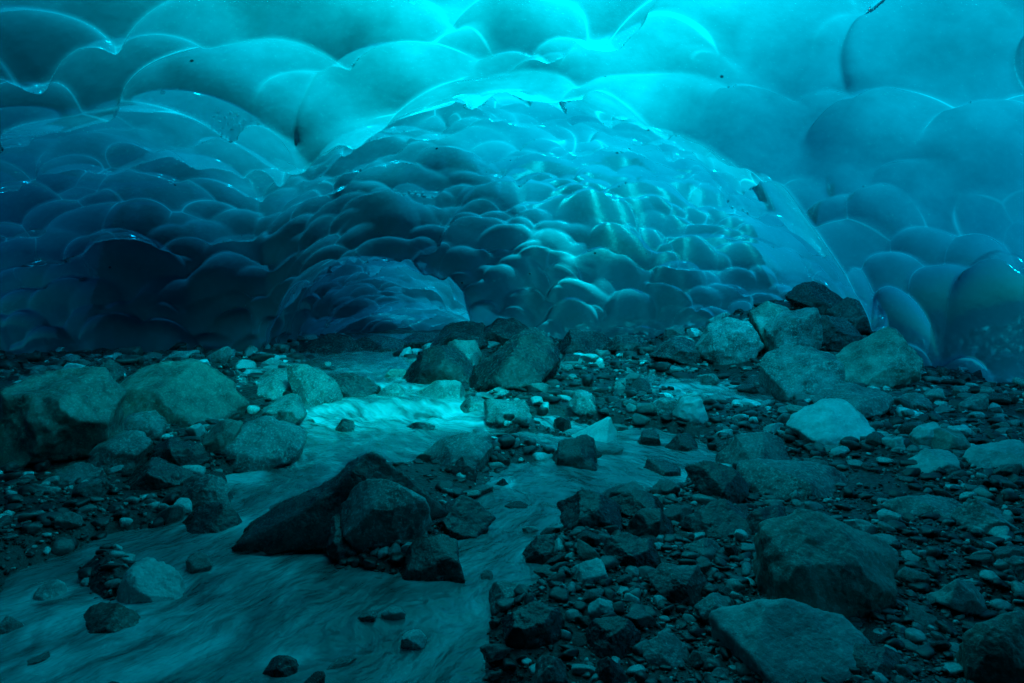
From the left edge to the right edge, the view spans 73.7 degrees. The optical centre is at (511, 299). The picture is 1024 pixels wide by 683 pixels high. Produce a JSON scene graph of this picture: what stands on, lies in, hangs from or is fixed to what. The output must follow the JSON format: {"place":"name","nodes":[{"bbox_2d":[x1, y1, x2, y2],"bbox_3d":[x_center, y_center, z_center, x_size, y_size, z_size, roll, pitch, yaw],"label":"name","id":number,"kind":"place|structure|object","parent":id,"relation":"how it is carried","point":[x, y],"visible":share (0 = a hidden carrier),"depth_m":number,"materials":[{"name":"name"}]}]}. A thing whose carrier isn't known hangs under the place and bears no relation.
{"place":"outdoors","nodes":[
{"label":"outdoors","id":0,"kind":"place"},
{"bbox_2d":[0,333,777,682],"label":"water","id":1,"kind":"structure","parent":0,"point":[238,617],"depth_m":3.25,"materials":[{"name":"teal liquid"}]},
{"bbox_2d":[185,552,212,573],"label":"cobble","id":2,"kind":"object","parent":1,"relation":"in","point":[196,562],"visible":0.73,"depth_m":3.42,"materials":[{"name":"grey stone"}]},
{"bbox_2d":[231,452,448,553],"bbox_3d":[-0.930,1.102,3.799,1.151,0.489,0.457,0,0,0],"label":"boulder","id":3,"kind":"object","parent":1,"relation":"on","point":[301,522],"visible":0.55,"depth_m":3.73,"materials":[{"name":"stone"}]},
{"bbox_2d":[401,629,426,649],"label":"cobble","id":4,"kind":"object","parent":1,"relation":"on","point":[414,639],"visible":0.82,"depth_m":2.72,"materials":[{"name":"stone"}]},
{"bbox_2d":[424,431,493,470],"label":"stone","id":5,"kind":"object","parent":1,"relation":"on","point":[472,446],"visible":0.77,"depth_m":5.15,"materials":[{"name":"grey stone"}]},
{"bbox_2d":[450,455,477,481],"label":"stone","id":6,"kind":"object","parent":1,"relation":"on","point":[466,466],"visible":0.84,"depth_m":4.84,"materials":[{"name":"stone"}]},
{"bbox_2d":[484,398,531,423],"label":"stone","id":7,"kind":"object","parent":1,"relation":"on","point":[494,408],"visible":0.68,"depth_m":6.79,"materials":[{"name":"grey stone"}]},
{"bbox_2d":[0,0,1023,382],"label":"ice ceiling","id":8,"kind":"structure","parent":0,"point":[232,174],"depth_m":8.47,"materials":[{"name":"blue ice"}]},
{"bbox_2d":[0,299,1023,682],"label":"ground","id":9,"kind":"structure","parent":0,"point":[870,479],"depth_m":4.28,"materials":[{"name":"grey gravel"}]},
{"bbox_2d":[32,579,68,600],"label":"stone","id":10,"kind":"object","parent":9,"relation":"on","point":[50,589],"visible":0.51,"depth_m":3.16,"materials":[{"name":"stone"}]},
{"bbox_2d":[0,366,126,467],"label":"boulder","id":11,"kind":"object","parent":9,"relation":"on","point":[60,415],"visible":0.84,"depth_m":4.84,"materials":[{"name":"grey stone"}]},
{"bbox_2d":[52,511,83,528],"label":"cobble","id":12,"kind":"object","parent":9,"relation":"on","point":[69,520],"visible":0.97,"depth_m":3.79,"materials":[{"name":"grey stone"}]},
{"bbox_2d":[54,462,105,485],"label":"stone","id":13,"kind":"object","parent":9,"relation":"on","point":[82,471],"visible":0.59,"depth_m":4.58,"materials":[{"name":"grey stone"}]},
{"bbox_2d":[71,478,102,496],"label":"cobble","id":14,"kind":"object","parent":9,"relation":"on","point":[91,488],"visible":0.74,"depth_m":4.18,"materials":[{"name":"grey stone"}]},
{"bbox_2d":[85,357,123,383],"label":"stone","id":15,"kind":"object","parent":9,"relation":"on","point":[113,367],"visible":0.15,"depth_m":7.26,"materials":[{"name":"stone"}]},
{"bbox_2d":[83,602,140,633],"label":"stone","id":16,"kind":"object","parent":9,"relation":"on","point":[103,617],"visible":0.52,"depth_m":2.88,"materials":[{"name":"grey stone"}]},
{"bbox_2d":[87,430,152,470],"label":"stone","id":17,"kind":"object","parent":9,"relation":"on","point":[129,450],"visible":0.8,"depth_m":4.86,"materials":[{"name":"grey stone"}]},
{"bbox_2d":[123,410,166,440],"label":"stone","id":18,"kind":"object","parent":9,"relation":"on","point":[152,424],"visible":0.61,"depth_m":5.53,"materials":[{"name":"grey stone"}]},
{"bbox_2d":[117,557,185,603],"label":"boulder","id":19,"kind":"object","parent":9,"relation":"on","point":[147,579],"visible":0.62,"depth_m":3.14,"materials":[{"name":"stone"}]},
{"bbox_2d":[127,457,192,489],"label":"stone","id":20,"kind":"object","parent":9,"relation":"on","point":[155,473],"visible":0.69,"depth_m":4.58,"materials":[{"name":"stone"}]},
{"bbox_2d":[157,504,185,524],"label":"cobble","id":21,"kind":"object","parent":9,"relation":"on","point":[173,514],"visible":0.9,"depth_m":4.05,"materials":[{"name":"grey stone"}]},
{"bbox_2d":[147,437,212,465],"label":"stone","id":22,"kind":"object","parent":9,"relation":"on","point":[176,451],"visible":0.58,"depth_m":4.96,"materials":[{"name":"stone"}]},
{"bbox_2d":[120,358,249,425],"bbox_3d":[-3.088,0.892,6.300,1.148,0.679,0.865,0,0,0],"label":"boulder","id":23,"kind":"object","parent":9,"relation":"on","point":[188,392],"visible":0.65,"depth_m":6.18,"materials":[{"name":"grey stone"}]},
{"bbox_2d":[179,473,233,509],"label":"stone","id":24,"kind":"object","parent":9,"relation":"on","point":[198,490],"visible":0.57,"depth_m":4.40,"materials":[{"name":"grey stone"}]},
{"bbox_2d":[182,502,242,533],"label":"stone","id":25,"kind":"object","parent":9,"relation":"on","point":[212,517],"visible":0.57,"depth_m":3.98,"materials":[{"name":"stone"}]},
{"bbox_2d":[202,419,242,455],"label":"stone","id":26,"kind":"object","parent":9,"relation":"on","point":[221,434],"visible":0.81,"depth_m":5.25,"materials":[{"name":"grey stone"}]},
{"bbox_2d":[220,416,307,471],"bbox_3d":[-2.049,1.187,5.432,0.780,0.510,0.672,0,0,0],"label":"boulder","id":27,"kind":"object","parent":9,"relation":"on","point":[264,443],"visible":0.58,"depth_m":5.29,"materials":[{"name":"grey stone"}]},
{"bbox_2d":[257,367,290,399],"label":"stone","id":28,"kind":"object","parent":9,"relation":"on","point":[274,384],"visible":0.52,"depth_m":7.64,"materials":[{"name":"grey stone"}]},
{"bbox_2d":[263,655,298,677],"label":"stone","id":29,"kind":"object","parent":9,"relation":"on","point":[278,666],"visible":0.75,"depth_m":2.55,"materials":[{"name":"stone"}]},
{"bbox_2d":[258,393,305,424],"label":"stone","id":30,"kind":"object","parent":9,"relation":"on","point":[290,408],"visible":0.73,"depth_m":6.70,"materials":[{"name":"grey stone"}]},
{"bbox_2d":[285,364,342,406],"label":"stone","id":31,"kind":"object","parent":9,"relation":"on","point":[310,386],"visible":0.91,"depth_m":7.50,"materials":[{"name":"grey stone"}]},
{"bbox_2d":[289,333,361,353],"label":"stone","id":32,"kind":"object","parent":9,"relation":"on","point":[333,343],"visible":0.52,"depth_m":13.09,"materials":[{"name":"stone"}]},
{"bbox_2d":[323,514,358,560],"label":"stone","id":33,"kind":"object","parent":9,"relation":"on","point":[338,546],"visible":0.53,"depth_m":3.53,"materials":[{"name":"stone"}]},
{"bbox_2d":[329,372,380,396],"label":"stone","id":34,"kind":"object","parent":9,"relation":"on","point":[352,384],"visible":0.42,"depth_m":7.97,"materials":[{"name":"stone"}]},
{"bbox_2d":[355,335,405,351],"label":"stone","id":35,"kind":"object","parent":9,"relation":"on","point":[377,343],"visible":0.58,"depth_m":13.52,"materials":[{"name":"stone"}]},
{"bbox_2d":[340,479,431,553],"bbox_3d":[-0.679,1.141,3.631,0.501,0.362,0.252,0,0,0],"label":"stone","id":36,"kind":"object","parent":9,"relation":"on","point":[384,512],"visible":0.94,"depth_m":3.54,"materials":[{"name":"grey stone"}]},
{"bbox_2d":[403,332,438,348],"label":"stone","id":37,"kind":"object","parent":9,"relation":"on","point":[418,340],"visible":0.39,"depth_m":13.81,"materials":[{"name":"stone"}]},
{"bbox_2d":[399,533,464,582],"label":"boulder","id":38,"kind":"object","parent":9,"relation":"on","point":[432,558],"visible":0.67,"depth_m":3.34,"materials":[{"name":"stone"}]},
{"bbox_2d":[403,345,473,384],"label":"boulder","id":39,"kind":"object","parent":9,"relation":"on","point":[429,365],"visible":0.69,"depth_m":8.61,"materials":[{"name":"stone"}]},
{"bbox_2d":[418,380,464,398],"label":"stone","id":40,"kind":"object","parent":9,"relation":"on","point":[446,389],"visible":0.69,"depth_m":7.81,"materials":[{"name":"grey stone"}]},
{"bbox_2d":[430,321,488,349],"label":"stone","id":41,"kind":"object","parent":9,"relation":"on","point":[466,330],"visible":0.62,"depth_m":12.34,"materials":[{"name":"stone"}]},
{"bbox_2d":[431,495,495,539],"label":"stone","id":42,"kind":"object","parent":9,"relation":"on","point":[466,517],"visible":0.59,"depth_m":3.92,"materials":[{"name":"stone"}]},
{"bbox_2d":[447,339,481,364],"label":"stone","id":43,"kind":"object","parent":9,"relation":"on","point":[470,349],"visible":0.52,"depth_m":10.74,"materials":[{"name":"grey stone"}]},
{"bbox_2d":[460,395,483,412],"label":"stone","id":44,"kind":"object","parent":9,"relation":"on","point":[470,403],"visible":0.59,"depth_m":7.28,"materials":[{"name":"grey stone"}]},
{"bbox_2d":[480,643,511,662],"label":"cobble","id":45,"kind":"object","parent":9,"relation":"on","point":[493,652],"visible":0.91,"depth_m":2.56,"materials":[{"name":"grey stone"}]},
{"bbox_2d":[488,580,520,615],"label":"stone","id":46,"kind":"object","parent":9,"relation":"on","point":[503,589],"visible":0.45,"depth_m":3.02,"materials":[{"name":"grey stone"}]},
{"bbox_2d":[485,318,528,345],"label":"stone","id":47,"kind":"object","parent":9,"relation":"on","point":[502,331],"visible":0.55,"depth_m":13.35,"materials":[{"name":"stone"}]},
{"bbox_2d":[468,327,559,390],"bbox_3d":[-0.001,0.749,8.293,1.210,0.806,0.990,0,0,0],"label":"boulder","id":48,"kind":"object","parent":9,"relation":"on","point":[522,359],"visible":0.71,"depth_m":8.17,"materials":[{"name":"stone"}]},
{"bbox_2d":[501,601,564,649],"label":"stone","id":49,"kind":"object","parent":9,"relation":"on","point":[524,626],"visible":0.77,"depth_m":2.62,"materials":[{"name":"stone"}]},
{"bbox_2d":[522,533,557,564],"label":"stone","id":50,"kind":"object","parent":9,"relation":"on","point":[539,549],"visible":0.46,"depth_m":3.54,"materials":[{"name":"stone"}]},
{"bbox_2d":[530,655,567,682],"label":"stone","id":51,"kind":"object","parent":9,"relation":"on","point":[550,669],"visible":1,"depth_m":2.37,"materials":[{"name":"grey stone"}]},
{"bbox_2d":[552,434,597,470],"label":"stone","id":52,"kind":"object","parent":9,"relation":"on","point":[579,452],"visible":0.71,"depth_m":5.32,"materials":[{"name":"stone"}]},
{"bbox_2d":[567,389,595,416],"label":"stone","id":53,"kind":"object","parent":9,"relation":"on","point":[581,402],"visible":0.97,"depth_m":7.03,"materials":[{"name":"grey stone"}]},
{"bbox_2d":[558,329,611,354],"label":"stone","id":54,"kind":"object","parent":9,"relation":"on","point":[573,341],"visible":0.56,"depth_m":11.55,"materials":[{"name":"stone"}]},
{"bbox_2d":[577,539,599,560],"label":"cobble","id":55,"kind":"object","parent":9,"relation":"on","point":[586,552],"visible":0.75,"depth_m":3.20,"materials":[{"name":"grey stone"}]},
{"bbox_2d":[556,489,622,530],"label":"stone","id":56,"kind":"object","parent":9,"relation":"on","point":[585,507],"visible":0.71,"depth_m":3.78,"materials":[{"name":"stone"}]},
{"bbox_2d":[574,558,607,584],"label":"stone","id":57,"kind":"object","parent":9,"relation":"on","point":[592,571],"visible":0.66,"depth_m":3.04,"materials":[{"name":"stone"}]},
{"bbox_2d":[571,417,616,442],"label":"stone","id":58,"kind":"object","parent":9,"relation":"on","point":[604,430],"visible":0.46,"depth_m":6.24,"materials":[{"name":"stone"}]},
{"bbox_2d":[588,598,613,620],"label":"stone","id":59,"kind":"object","parent":9,"relation":"on","point":[597,607],"visible":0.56,"depth_m":2.75,"materials":[{"name":"stone"}]},
{"bbox_2d":[595,656,627,682],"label":"stone","id":60,"kind":"object","parent":9,"relation":"on","point":[608,670],"visible":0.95,"depth_m":2.35,"materials":[{"name":"stone"}]},
{"bbox_2d":[585,615,640,659],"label":"stone","id":61,"kind":"object","parent":9,"relation":"on","point":[617,636],"visible":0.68,"depth_m":2.55,"materials":[{"name":"stone"}]},
{"bbox_2d":[603,334,643,354],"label":"stone","id":62,"kind":"object","parent":9,"relation":"on","point":[618,342],"visible":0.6,"depth_m":11.21,"materials":[{"name":"stone"}]},
{"bbox_2d":[603,532,660,568],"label":"stone","id":63,"kind":"object","parent":9,"relation":"on","point":[626,549],"visible":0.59,"depth_m":3.23,"materials":[{"name":"stone"}]},
{"bbox_2d":[609,489,663,516],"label":"stone","id":64,"kind":"object","parent":9,"relation":"on","point":[632,502],"visible":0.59,"depth_m":4.07,"materials":[{"name":"stone"}]},
{"bbox_2d":[624,609,656,627],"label":"cobble","id":65,"kind":"object","parent":9,"relation":"on","point":[640,618],"visible":0.9,"depth_m":2.68,"materials":[{"name":"grey stone"}]},
{"bbox_2d":[625,508,674,536],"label":"stone","id":66,"kind":"object","parent":9,"relation":"on","point":[655,522],"visible":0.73,"depth_m":3.65,"materials":[{"name":"stone"}]},
{"bbox_2d":[643,458,680,476],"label":"stone","id":67,"kind":"object","parent":9,"relation":"on","point":[662,467],"visible":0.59,"depth_m":5.16,"materials":[{"name":"stone"}]},
{"bbox_2d":[651,479,680,494],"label":"cobble","id":68,"kind":"object","parent":9,"relation":"on","point":[665,487],"visible":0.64,"depth_m":4.39,"materials":[{"name":"grey stone"}]},
{"bbox_2d":[642,630,689,669],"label":"stone","id":69,"kind":"object","parent":9,"relation":"on","point":[665,647],"visible":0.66,"depth_m":2.49,"materials":[{"name":"stone"}]},
{"bbox_2d":[649,337,703,364],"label":"stone","id":70,"kind":"object","parent":9,"relation":"on","point":[681,350],"visible":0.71,"depth_m":9.72,"materials":[{"name":"stone"}]},
{"bbox_2d":[647,563,707,607],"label":"stone","id":71,"kind":"object","parent":9,"relation":"on","point":[681,584],"visible":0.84,"depth_m":2.96,"materials":[{"name":"grey stone"}]},
{"bbox_2d":[663,505,691,522],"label":"cobble","id":72,"kind":"object","parent":9,"relation":"on","point":[678,513],"visible":0.64,"depth_m":3.96,"materials":[{"name":"grey stone"}]},
{"bbox_2d":[665,433,697,451],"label":"stone","id":73,"kind":"object","parent":9,"relation":"on","point":[684,442],"visible":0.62,"depth_m":5.82,"materials":[{"name":"stone"}]},
{"bbox_2d":[672,396,708,423],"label":"stone","id":74,"kind":"object","parent":9,"relation":"on","point":[689,408],"visible":0.83,"depth_m":6.41,"materials":[{"name":"stone"}]},
{"bbox_2d":[693,592,733,626],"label":"stone","id":75,"kind":"object","parent":9,"relation":"on","point":[704,607],"visible":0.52,"depth_m":2.77,"materials":[{"name":"grey stone"}]},
{"bbox_2d":[678,498,752,539],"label":"stone","id":76,"kind":"object","parent":9,"relation":"on","point":[721,518],"visible":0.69,"depth_m":3.73,"materials":[{"name":"stone"}]},
{"bbox_2d":[685,460,750,503],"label":"stone","id":77,"kind":"object","parent":9,"relation":"on","point":[717,480],"visible":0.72,"depth_m":4.33,"materials":[{"name":"stone"}]},
{"bbox_2d":[695,317,763,364],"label":"boulder","id":78,"kind":"object","parent":9,"relation":"on","point":[726,340],"visible":0.9,"depth_m":9.43,"materials":[{"name":"grey stone"}]},
{"bbox_2d":[715,431,790,467],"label":"boulder","id":79,"kind":"object","parent":9,"relation":"on","point":[751,446],"visible":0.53,"depth_m":5.04,"materials":[{"name":"grey stone"}]},
{"bbox_2d":[746,505,786,534],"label":"stone","id":80,"kind":"object","parent":9,"relation":"on","point":[755,517],"visible":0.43,"depth_m":3.68,"materials":[{"name":"stone"}]},
{"bbox_2d":[749,301,789,352],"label":"boulder","id":81,"kind":"object","parent":9,"relation":"on","point":[763,315],"visible":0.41,"depth_m":9.65,"materials":[{"name":"grey stone"}]},
{"bbox_2d":[709,598,870,682],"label":"boulder","id":82,"kind":"object","parent":9,"relation":"on","point":[783,640],"visible":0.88,"depth_m":2.40,"materials":[{"name":"stone"}]},
{"bbox_2d":[736,458,848,499],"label":"stone","id":83,"kind":"object","parent":9,"relation":"on","point":[783,479],"visible":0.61,"depth_m":4.49,"materials":[{"name":"grey stone"}]},
{"bbox_2d":[764,307,822,350],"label":"boulder","id":84,"kind":"object","parent":9,"relation":"on","point":[802,327],"visible":0.71,"depth_m":9.13,"materials":[{"name":"grey stone"}]},
{"bbox_2d":[759,343,845,401],"bbox_3d":[3.210,0.838,7.505,0.887,0.692,0.682,0,0,0],"label":"boulder","id":85,"kind":"object","parent":9,"relation":"on","point":[787,370],"visible":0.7,"depth_m":7.37,"materials":[{"name":"grey stone"}]},
{"bbox_2d":[785,281,842,314],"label":"stone","id":86,"kind":"object","parent":9,"relation":"on","point":[822,298],"visible":0.64,"depth_m":10.66,"materials":[{"name":"stone"}]},
{"bbox_2d":[752,508,898,619],"bbox_3d":[1.351,1.147,2.877,0.610,0.464,0.454,0,0,0],"label":"boulder","id":87,"kind":"object","parent":9,"relation":"on","point":[820,560],"visible":0.77,"depth_m":2.78,"materials":[{"name":"grey stone"}]},
{"bbox_2d":[786,398,874,445],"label":"stone","id":88,"kind":"object","parent":9,"relation":"on","point":[831,421],"visible":0.66,"depth_m":5.61,"materials":[{"name":"stone"}]},
{"bbox_2d":[821,315,863,351],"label":"stone","id":89,"kind":"object","parent":9,"relation":"on","point":[839,334],"visible":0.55,"depth_m":9.43,"materials":[{"name":"stone"}]},
{"bbox_2d":[824,297,875,334],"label":"stone","id":90,"kind":"object","parent":9,"relation":"on","point":[851,310],"visible":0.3,"depth_m":10.02,"materials":[{"name":"stone"}]},
{"bbox_2d":[811,382,893,418],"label":"stone","id":91,"kind":"object","parent":9,"relation":"on","point":[868,403],"visible":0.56,"depth_m":6.01,"materials":[{"name":"grey stone"}]},
{"bbox_2d":[835,326,922,387],"bbox_3d":[4.167,0.695,7.943,0.909,0.772,0.755,0,0,0],"label":"boulder","id":92,"kind":"object","parent":9,"relation":"on","point":[888,356],"visible":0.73,"depth_m":7.72,"materials":[{"name":"grey stone"}]},
{"bbox_2d":[853,643,906,680],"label":"stone","id":93,"kind":"object","parent":9,"relation":"on","point":[869,659],"visible":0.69,"depth_m":2.32,"materials":[{"name":"stone"}]},
{"bbox_2d":[892,393,933,411],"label":"stone","id":94,"kind":"object","parent":9,"relation":"on","point":[919,401],"visible":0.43,"depth_m":6.22,"materials":[{"name":"grey stone"}]},
{"bbox_2d":[898,567,929,585],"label":"cobble","id":95,"kind":"object","parent":9,"relation":"on","point":[907,575],"visible":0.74,"depth_m":2.94,"materials":[{"name":"grey stone"}]},
{"bbox_2d":[880,494,961,517],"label":"stone","id":96,"kind":"object","parent":9,"relation":"on","point":[944,507],"visible":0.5,"depth_m":3.79,"materials":[{"name":"grey stone"}]},
{"bbox_2d":[908,601,936,626],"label":"cobble","id":97,"kind":"object","parent":9,"relation":"on","point":[917,613],"visible":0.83,"depth_m":2.66,"materials":[{"name":"grey stone"}]},
{"bbox_2d":[909,422,940,445],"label":"stone","id":98,"kind":"object","parent":9,"relation":"on","point":[921,434],"visible":0.58,"depth_m":5.13,"materials":[{"name":"stone"}]},
{"bbox_2d":[899,448,960,474],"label":"stone","id":99,"kind":"object","parent":9,"relation":"on","point":[929,460],"visible":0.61,"depth_m":4.60,"materials":[{"name":"stone"}]},
{"bbox_2d":[930,428,970,449],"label":"stone","id":100,"kind":"object","parent":9,"relation":"on","point":[946,438],"visible":0.69,"depth_m":4.98,"materials":[{"name":"grey stone"}]},
{"bbox_2d":[928,579,986,615],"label":"stone","id":101,"kind":"object","parent":9,"relation":"on","point":[959,595],"visible":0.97,"depth_m":2.72,"materials":[{"name":"stone"}]},
{"bbox_2d":[958,393,988,410],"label":"cobble","id":102,"kind":"object","parent":9,"relation":"on","point":[978,401],"visible":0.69,"depth_m":6.20,"materials":[{"name":"grey stone"}]},
{"bbox_2d":[950,498,1020,532],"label":"stone","id":103,"kind":"object","parent":9,"relation":"on","point":[969,513],"visible":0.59,"depth_m":3.49,"materials":[{"name":"grey stone"}]},
{"bbox_2d":[953,610,1023,682],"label":"boulder","id":104,"kind":"object","parent":9,"relation":"on","point":[991,651],"visible":0.98,"depth_m":2.23,"materials":[{"name":"grey stone"}]},
{"bbox_2d":[962,439,1023,467],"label":"stone","id":105,"kind":"object","parent":9,"relation":"on","point":[998,454],"visible":0.65,"depth_m":4.59,"materials":[{"name":"stone"}]},
{"bbox_2d":[992,546,1023,559],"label":"cobble","id":106,"kind":"object","parent":9,"relation":"on","point":[1001,552],"visible":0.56,"depth_m":3.03,"materials":[{"name":"grey stone"}]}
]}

